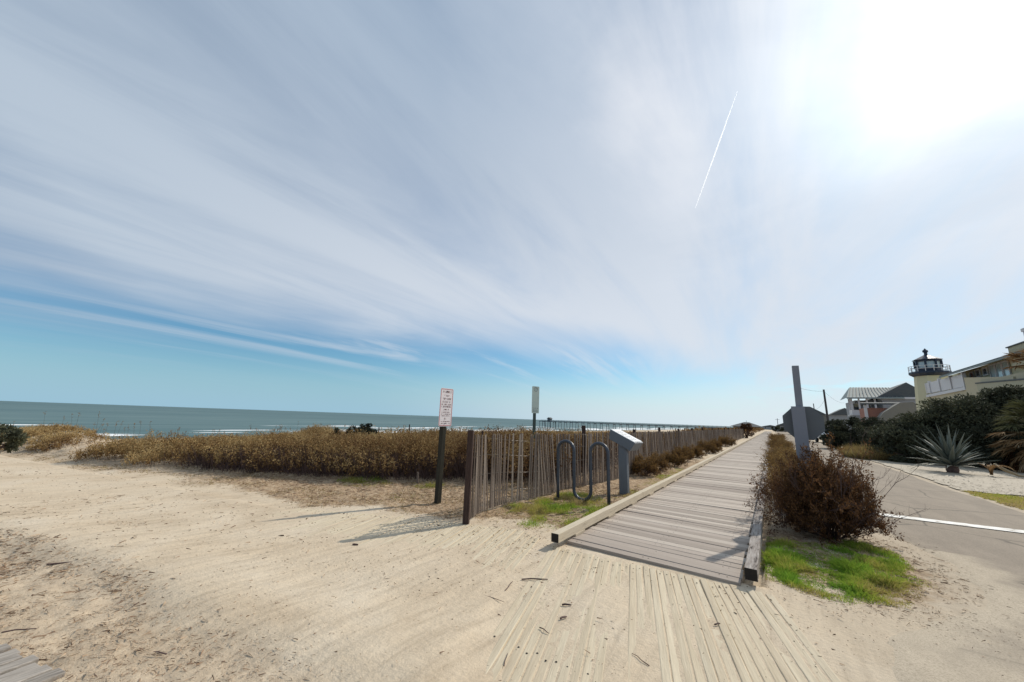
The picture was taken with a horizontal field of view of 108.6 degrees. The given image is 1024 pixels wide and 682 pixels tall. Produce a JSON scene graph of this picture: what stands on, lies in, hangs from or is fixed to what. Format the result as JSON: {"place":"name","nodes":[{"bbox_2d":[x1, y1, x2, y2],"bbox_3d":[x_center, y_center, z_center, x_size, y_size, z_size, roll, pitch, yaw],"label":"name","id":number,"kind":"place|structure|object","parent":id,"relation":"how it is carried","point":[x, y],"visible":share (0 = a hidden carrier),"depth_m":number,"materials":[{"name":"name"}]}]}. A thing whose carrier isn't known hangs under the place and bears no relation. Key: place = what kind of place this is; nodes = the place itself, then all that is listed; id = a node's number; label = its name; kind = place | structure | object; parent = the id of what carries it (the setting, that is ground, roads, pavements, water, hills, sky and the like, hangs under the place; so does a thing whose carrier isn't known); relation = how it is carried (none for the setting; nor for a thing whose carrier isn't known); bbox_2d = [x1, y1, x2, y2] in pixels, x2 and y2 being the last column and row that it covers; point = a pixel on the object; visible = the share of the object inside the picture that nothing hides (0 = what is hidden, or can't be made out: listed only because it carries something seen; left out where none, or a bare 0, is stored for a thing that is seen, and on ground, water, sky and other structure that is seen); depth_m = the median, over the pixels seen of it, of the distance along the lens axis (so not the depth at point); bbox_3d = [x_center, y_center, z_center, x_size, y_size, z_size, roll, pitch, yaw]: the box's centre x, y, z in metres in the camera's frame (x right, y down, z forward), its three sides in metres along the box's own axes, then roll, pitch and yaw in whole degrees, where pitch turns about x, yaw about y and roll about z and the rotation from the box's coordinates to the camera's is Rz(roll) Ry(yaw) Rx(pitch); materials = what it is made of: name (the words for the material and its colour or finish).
{"place":"outdoors","nodes":[
{"label":"outdoors","id":0,"kind":"place"},
{"bbox_2d":[0,401,732,438],"bbox_3d":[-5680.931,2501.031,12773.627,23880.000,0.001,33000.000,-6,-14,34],"label":"sea","id":1,"kind":"structure","parent":0,"point":[188,420],"depth_m":322.13,"materials":[{"name":"teal liquid"}]},
{"bbox_2d":[5,424,685,435],"bbox_3d":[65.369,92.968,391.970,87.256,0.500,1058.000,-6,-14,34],"label":"surf","id":2,"kind":"structure","parent":1,"relation":"on","point":[377,431],"depth_m":199.27,"materials":[{"name":"liquid"}]},
{"bbox_2d":[0,468,1020,681],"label":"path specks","id":3,"kind":"object","parent":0,"point":[400,561],"visible":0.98,"depth_m":3.42,"materials":[{"name":"brown"}]},
{"bbox_2d":[0,429,1023,681],"bbox_3d":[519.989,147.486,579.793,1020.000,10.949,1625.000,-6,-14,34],"label":"ground","id":4,"kind":"structure","parent":0,"point":[390,639],"depth_m":3.20,"materials":[{"name":"beige sand"}]},
{"bbox_2d":[0,423,29,453],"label":"green shrub","id":5,"kind":"object","parent":4,"relation":"on","point":[13,437],"visible":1,"depth_m":10.72,"materials":[{"name":"green plant"}]},
{"bbox_2d":[0,643,65,681],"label":"side boardwalk","id":6,"kind":"structure","parent":4,"relation":"on","point":[15,666],"depth_m":2.06,"materials":[{"name":"grey wood"}]},
{"bbox_2d":[12,411,579,441],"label":"sea oats","id":7,"kind":"object","parent":4,"relation":"on","point":[280,429],"visible":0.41,"depth_m":15.99,"materials":[{"name":"brown plant"}]},
{"bbox_2d":[0,423,614,479],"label":"dune scrub","id":8,"kind":"object","parent":4,"relation":"on","point":[400,443],"visible":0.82,"depth_m":9.74,"materials":[{"name":"brown plant"}]},
{"bbox_2d":[18,446,606,522],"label":"dry grass","id":9,"kind":"structure","parent":4,"relation":"on","point":[323,488],"depth_m":7.50,"materials":[{"name":"brown plant"}]},
{"bbox_2d":[332,423,377,438],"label":"dune bush","id":10,"kind":"object","parent":4,"relation":"on","point":[367,427],"visible":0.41,"depth_m":14.00,"materials":[{"name":"green plant"}]},
{"bbox_2d":[144,442,592,481],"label":"woody stems","id":11,"kind":"object","parent":4,"relation":"on","point":[460,471],"visible":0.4,"depth_m":8.73,"materials":[{"name":"brown plant"}]},
{"bbox_2d":[434,388,453,503],"bbox_3d":[-1.272,1.929,6.670,0.105,2.130,0.300,-8,-16,40],"label":"rules sign","id":12,"kind":"object","parent":4,"relation":"on","point":[445,408],"visible":1,"depth_m":6.68,"materials":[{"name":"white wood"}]},
{"bbox_2d":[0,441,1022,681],"bbox_3d":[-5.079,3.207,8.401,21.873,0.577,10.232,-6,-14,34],"label":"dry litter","id":13,"kind":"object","parent":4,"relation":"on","point":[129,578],"visible":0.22,"depth_m":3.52,"materials":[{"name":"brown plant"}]},
{"bbox_2d":[334,424,730,447],"bbox_3d":[1.877,10.076,40.520,36.383,2.304,49.676,-6,-14,34],"label":"dune scrub","id":14,"kind":"object","parent":4,"relation":"on","point":[592,432],"visible":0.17,"depth_m":23.16,"materials":[{"name":"brown plant"}]},
{"bbox_2d":[532,386,538,467],"bbox_3d":[0.581,2.381,9.614,0.230,2.380,0.074,9,-14,-30],"label":"sign","id":15,"kind":"object","parent":4,"relation":"on","point":[535,399],"visible":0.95,"depth_m":9.73,"materials":[{"name":"white metal"}]},
{"bbox_2d":[555,439,610,504],"bbox_3d":[1.337,2.522,7.014,1.180,1.213,0.146,-6,-14,34],"label":"bike rack","id":16,"kind":"object","parent":4,"relation":"on","point":[592,446],"visible":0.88,"depth_m":6.98,"materials":[{"name":"black metal"}]},
{"bbox_2d":[462,425,743,524],"bbox_3d":[15.608,7.372,27.960,0.497,1.599,56.779,-6,-15,35],"label":"slat fence","id":17,"kind":"object","parent":4,"relation":"on","point":[475,503],"visible":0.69,"depth_m":7.46,"materials":[{"name":"brown wood"}]},
{"bbox_2d":[500,429,717,488],"bbox_3d":[9.426,5.734,21.277,2.268,1.285,33.462,-6,-14,34],"label":"dune scrub","id":18,"kind":"object","parent":4,"relation":"on","point":[526,465],"visible":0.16,"depth_m":8.96,"materials":[{"name":"brown plant"}]},
{"bbox_2d":[609,429,642,494],"bbox_3d":[2.553,2.690,8.171,0.614,1.406,0.500,-7,-15,38],"label":"panel stand","id":19,"kind":"object","parent":4,"relation":"on","point":[624,441],"visible":0.91,"depth_m":8.03,"materials":[{"name":"grey paint"}]},
{"bbox_2d":[539,417,732,430],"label":"fishing pier","id":20,"kind":"structure","parent":4,"relation":"on","point":[549,419],"depth_m":327.81,"materials":[{"name":"grey wood"}]},
{"bbox_2d":[629,451,666,475],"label":"bush","id":21,"kind":"object","parent":4,"relation":"on","point":[645,465],"visible":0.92,"depth_m":10.64,"materials":[{"name":"brown plant"}]},
{"bbox_2d":[646,449,674,470],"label":"bush","id":22,"kind":"object","parent":4,"relation":"on","point":[662,463],"visible":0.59,"depth_m":11.95,"materials":[{"name":"brown plant"}]},
{"bbox_2d":[551,431,771,585],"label":"boardwalk","id":23,"kind":"structure","parent":4,"relation":"on","point":[699,522],"depth_m":5.50,"materials":[{"name":"grey wood"}]},
{"bbox_2d":[662,450,688,467],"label":"bush","id":24,"kind":"object","parent":4,"relation":"on","point":[675,459],"visible":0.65,"depth_m":13.34,"materials":[{"name":"brown plant"}]},
{"bbox_2d":[672,442,697,461],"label":"bush","id":25,"kind":"object","parent":4,"relation":"on","point":[690,454],"visible":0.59,"depth_m":15.26,"materials":[{"name":"brown plant"}]},
{"bbox_2d":[686,443,706,457],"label":"bush","id":26,"kind":"object","parent":4,"relation":"on","point":[698,451],"visible":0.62,"depth_m":17.32,"materials":[{"name":"brown plant"}]},
{"bbox_2d":[697,438,723,453],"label":"bush","id":27,"kind":"object","parent":4,"relation":"on","point":[707,447],"visible":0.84,"depth_m":20.18,"materials":[{"name":"brown plant"}]},
{"bbox_2d":[711,437,725,447],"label":"bush","id":28,"kind":"object","parent":4,"relation":"on","point":[718,443],"visible":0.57,"depth_m":23.66,"materials":[{"name":"brown plant"}]},
{"bbox_2d":[673,426,764,435],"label":"dune scrub","id":29,"kind":"object","parent":4,"relation":"on","point":[754,430],"visible":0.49,"depth_m":81.75,"materials":[{"name":"brown plant"}]},
{"bbox_2d":[718,434,738,446],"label":"bush","id":30,"kind":"object","parent":4,"relation":"on","point":[726,441],"visible":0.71,"depth_m":27.70,"materials":[{"name":"brown plant"}]},
{"bbox_2d":[731,421,761,427],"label":"pavilion","id":31,"kind":"structure","parent":4,"relation":"on","point":[752,425],"depth_m":261.09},
{"bbox_2d":[740,423,753,437],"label":"walkside bush","id":32,"kind":"object","parent":4,"relation":"on","point":[749,428],"visible":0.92,"depth_m":50.94,"materials":[{"name":"brown plant"}]},
{"bbox_2d":[761,425,774,429],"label":"distant house","id":33,"kind":"structure","parent":4,"relation":"on","point":[767,427],"depth_m":302.15,"materials":[{"name":"grey"}]},
{"bbox_2d":[754,445,789,461],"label":"hedge shrub","id":34,"kind":"object","parent":4,"relation":"on","point":[772,450],"visible":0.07,"depth_m":15.43,"materials":[{"name":"brown plant"}]},
{"bbox_2d":[744,464,802,532],"bbox_3d":[4.314,2.545,5.975,0.996,1.121,2.102,-6,-14,34],"label":"shrub","id":35,"kind":"object","parent":4,"relation":"on","point":[774,508],"visible":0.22,"depth_m":6.03,"materials":[{"name":"brown plant"}]},
{"bbox_2d":[767,432,784,439],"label":"hedge shrub","id":36,"kind":"object","parent":4,"relation":"on","point":[778,436],"visible":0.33,"depth_m":38.99,"materials":[{"name":"brown plant"}]},
{"bbox_2d":[758,458,794,490],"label":"hedge shrub","id":37,"kind":"object","parent":4,"relation":"on","point":[768,476],"visible":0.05,"depth_m":8.02,"materials":[{"name":"brown plant"}]},
{"bbox_2d":[761,444,795,464],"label":"hedge shrub","id":38,"kind":"object","parent":4,"relation":"on","point":[778,452],"visible":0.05,"depth_m":13.28,"materials":[{"name":"brown plant"}]},
{"bbox_2d":[771,426,785,431],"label":"distant bush","id":39,"kind":"object","parent":4,"relation":"on","point":[778,427],"visible":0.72,"depth_m":140.96,"materials":[{"name":"green plant"}]},
{"bbox_2d":[763,436,794,448],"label":"hedge shrub","id":40,"kind":"object","parent":4,"relation":"on","point":[774,438],"visible":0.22,"depth_m":25.08,"materials":[{"name":"brown plant"}]},
{"bbox_2d":[766,432,791,439],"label":"hedge shrub","id":41,"kind":"object","parent":4,"relation":"on","point":[770,436],"visible":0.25,"depth_m":46.81,"materials":[{"name":"brown plant"}]},
{"bbox_2d":[764,460,795,504],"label":"hedge shrub","id":42,"kind":"object","parent":4,"relation":"on","point":[778,477],"visible":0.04,"depth_m":7.27,"materials":[{"name":"brown plant"}]},
{"bbox_2d":[765,446,795,470],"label":"hedge shrub","id":43,"kind":"object","parent":4,"relation":"on","point":[784,455],"visible":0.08,"depth_m":11.49,"materials":[{"name":"brown plant"}]},
{"bbox_2d":[770,438,790,450],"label":"hedge shrub","id":44,"kind":"object","parent":4,"relation":"on","point":[783,440],"visible":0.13,"depth_m":22.44,"materials":[{"name":"brown plant"}]},
{"bbox_2d":[768,439,794,450],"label":"hedge shrub","id":45,"kind":"object","parent":4,"relation":"on","point":[787,443],"visible":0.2,"depth_m":19.56,"materials":[{"name":"brown plant"}]},
{"bbox_2d":[759,446,821,476],"bbox_3d":[7.671,3.463,10.081,1.512,1.165,1.482,-7,-15,37],"label":"hedge shrub","id":46,"kind":"object","parent":4,"relation":"on","point":[776,459],"visible":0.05,"depth_m":10.32,"materials":[{"name":"brown plant"}]},
{"bbox_2d":[761,448,820,483],"bbox_3d":[6.760,3.147,8.756,1.382,1.178,1.322,8,-13,-27],"label":"hedge shrub","id":47,"kind":"object","parent":4,"relation":"on","point":[780,456],"visible":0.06,"depth_m":9.09,"materials":[{"name":"brown plant"}]},
{"bbox_2d":[782,366,824,471],"bbox_3d":[4.889,1.778,6.108,0.552,2.761,0.145,-6,-14,34],"label":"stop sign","id":48,"kind":"object","parent":4,"relation":"on","point":[802,423],"visible":0.54,"depth_m":6.18,"materials":[{"name":"grey metal"}]},
{"bbox_2d":[811,407,826,426],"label":"distant house","id":49,"kind":"structure","parent":4,"relation":"on","point":[822,414],"depth_m":88.95,"materials":[{"name":"grey"}]},
{"bbox_2d":[823,389,828,425],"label":"utility pole","id":50,"kind":"object","parent":4,"relation":"on","point":[826,409],"visible":0.65,"depth_m":45.46,"materials":[{"name":"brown wood"}]},
{"bbox_2d":[747,425,929,546],"bbox_3d":[4.533,2.072,5.313,1.949,1.796,2.223,-6,-14,34],"label":"shrub","id":51,"kind":"object","parent":4,"relation":"on","point":[821,500],"visible":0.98,"depth_m":5.05,"materials":[{"name":"brown plant"}]},
{"bbox_2d":[828,408,848,429],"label":"distant house","id":52,"kind":"structure","parent":4,"relation":"on","point":[840,414],"depth_m":78.76,"materials":[{"name":"grey"}]},
{"bbox_2d":[819,416,897,448],"bbox_3d":[28.411,7.452,29.537,6.037,2.924,4.454,-6,-14,34],"label":"dark hedge","id":53,"kind":"object","parent":4,"relation":"on","point":[840,431],"visible":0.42,"depth_m":29.45,"materials":[{"name":"green plant"}]},
{"bbox_2d":[856,424,895,447],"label":"rounded shrub","id":54,"kind":"object","parent":4,"relation":"on","point":[862,433],"visible":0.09,"depth_m":24.49,"materials":[{"name":"green plant"}]},
{"bbox_2d":[841,383,915,435],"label":"grey house","id":55,"kind":"structure","parent":4,"relation":"on","point":[903,393],"depth_m":62.62,"materials":[{"name":"grey metal"}]},
{"bbox_2d":[853,403,858,409],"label":"window","id":56,"kind":"structure","parent":55,"relation":"in","point":[855,405],"depth_m":65.18,"materials":[{"name":"grey glass"}]},
{"bbox_2d":[859,402,916,422],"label":"salmon house","id":57,"kind":"structure","parent":4,"relation":"on","point":[892,411],"depth_m":53.08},
{"bbox_2d":[908,348,951,415],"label":"lighthouse tower","id":58,"kind":"structure","parent":4,"relation":"on","point":[926,366],"depth_m":42.63,"materials":[{"name":"yellow paint"}]},
{"bbox_2d":[864,384,1023,471],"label":"windswept thicket","id":59,"kind":"object","parent":4,"relation":"on","point":[977,414],"visible":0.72,"depth_m":18.28,"materials":[{"name":"green plant"}]},
{"bbox_2d":[870,459,1023,495],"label":"gravel bed","id":60,"kind":"object","parent":4,"relation":"on","point":[981,475],"visible":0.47,"depth_m":13.15,"materials":[{"name":"white gravel"}]},
{"bbox_2d":[834,441,896,460],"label":"grass clump","id":61,"kind":"object","parent":60,"relation":"on","point":[876,455],"visible":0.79,"depth_m":20.20,"materials":[{"name":"brown plant"}]},
{"bbox_2d":[881,449,929,462],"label":"grass clump","id":62,"kind":"object","parent":60,"relation":"on","point":[905,456],"visible":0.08,"depth_m":18.98,"materials":[{"name":"brown plant"}]},
{"bbox_2d":[905,424,1000,472],"bbox_3d":[17.382,4.284,14.796,2.385,1.950,2.395,-6,-14,34],"label":"agave","id":63,"kind":"object","parent":60,"relation":"on","point":[950,459],"visible":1,"depth_m":14.60,"materials":[{"name":"green plant"}]},
{"bbox_2d":[916,470,1023,494],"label":"shell fragments","id":64,"kind":"object","parent":60,"relation":"on","point":[981,488],"visible":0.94,"depth_m":10.72,"materials":[{"name":"white"}]},
{"bbox_2d":[971,461,1023,477],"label":"dead leaf","id":65,"kind":"object","parent":60,"relation":"on","point":[991,467],"visible":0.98,"depth_m":13.67,"materials":[{"name":"brown plant"}]},
{"bbox_2d":[924,328,1023,412],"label":"yellow house","id":66,"kind":"structure","parent":4,"relation":"on","point":[985,374],"depth_m":31.95,"materials":[{"name":"paint"}]},
{"bbox_2d":[974,369,981,376],"bbox_3d":[42.287,2.940,33.400,0.085,0.700,0.900,-6,-14,34],"label":"window","id":67,"kind":"structure","parent":66,"relation":"in","point":[977,372],"depth_m":33.37,"materials":[{"name":"grey glass"}]},
{"bbox_2d":[981,367,988,375],"bbox_3d":[41.494,2.675,32.277,0.085,0.700,0.900,-6,-14,34],"label":"window","id":68,"kind":"structure","parent":66,"relation":"in","point":[985,371],"depth_m":32.25,"materials":[{"name":"grey glass"}]},
{"bbox_2d":[988,364,996,376],"bbox_3d":[40.749,2.654,31.187,0.085,1.350,1.050,-6,-14,34],"label":"window","id":69,"kind":"structure","parent":66,"relation":"in","point":[991,367],"depth_m":31.29,"materials":[{"name":"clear glass"}]},
{"bbox_2d":[994,362,1003,376],"bbox_3d":[40.126,2.445,30.305,0.085,1.350,1.050,-6,-14,34],"label":"window","id":70,"kind":"structure","parent":66,"relation":"in","point":[998,369],"depth_m":30.40,"materials":[{"name":"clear glass"}]},
{"bbox_2d":[1000,360,1011,375],"bbox_3d":[39.503,2.237,29.423,0.085,1.350,1.050,-6,-14,34],"label":"window","id":71,"kind":"structure","parent":66,"relation":"in","point":[1004,363],"depth_m":29.48,"materials":[{"name":"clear glass"}]},
{"bbox_2d":[984,397,1023,472],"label":"palmetto","id":72,"kind":"object","parent":4,"relation":"on","point":[1016,415],"visible":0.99,"depth_m":15.86,"materials":[{"name":"green plant"}]},
{"bbox_2d":[997,451,1023,472],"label":"shrub","id":73,"kind":"object","parent":4,"relation":"on","point":[1016,467],"visible":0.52,"depth_m":16.05,"materials":[{"name":"green plant"}]},
{"bbox_2d":[1002,348,1023,370],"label":"palm","id":74,"kind":"object","parent":4,"relation":"on","point":[1015,355],"visible":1,"depth_m":17.41,"materials":[{"name":"brown plant"}]},
{"bbox_2d":[0,0,1023,426],"label":"sky","id":75,"kind":"structure","parent":0,"point":[624,211],"materials":[{"name":"blue"}]},
{"bbox_2d":[254,508,840,681],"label":"path","id":76,"kind":"structure","parent":0,"point":[716,603],"depth_m":2.89,"materials":[{"name":"brown wood"}]},
{"bbox_2d":[1,543,719,665],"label":"fallen twigs","id":77,"kind":"object","parent":76,"relation":"on","point":[563,604],"visible":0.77,"depth_m":2.83,"materials":[{"name":"brown wood"}]},
{"bbox_2d":[269,467,935,609],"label":"grass","id":78,"kind":"structure","parent":0,"point":[788,564],"depth_m":4.13,"materials":[{"name":"green plant"}]},
{"bbox_2d":[776,431,1023,681],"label":"road","id":79,"kind":"structure","parent":0,"point":[990,561],"depth_m":4.14,"materials":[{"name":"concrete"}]},
{"bbox_2d":[878,513,1023,532],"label":"stop line","id":80,"kind":"object","parent":79,"relation":"on","point":[966,524],"visible":0.87,"depth_m":6.26,"materials":[{"name":"paint"}]},
{"bbox_2d":[960,490,1023,509],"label":"lawn","id":81,"kind":"structure","parent":0,"point":[1012,501],"depth_m":8.85,"materials":[{"name":"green plant"}]}
]}

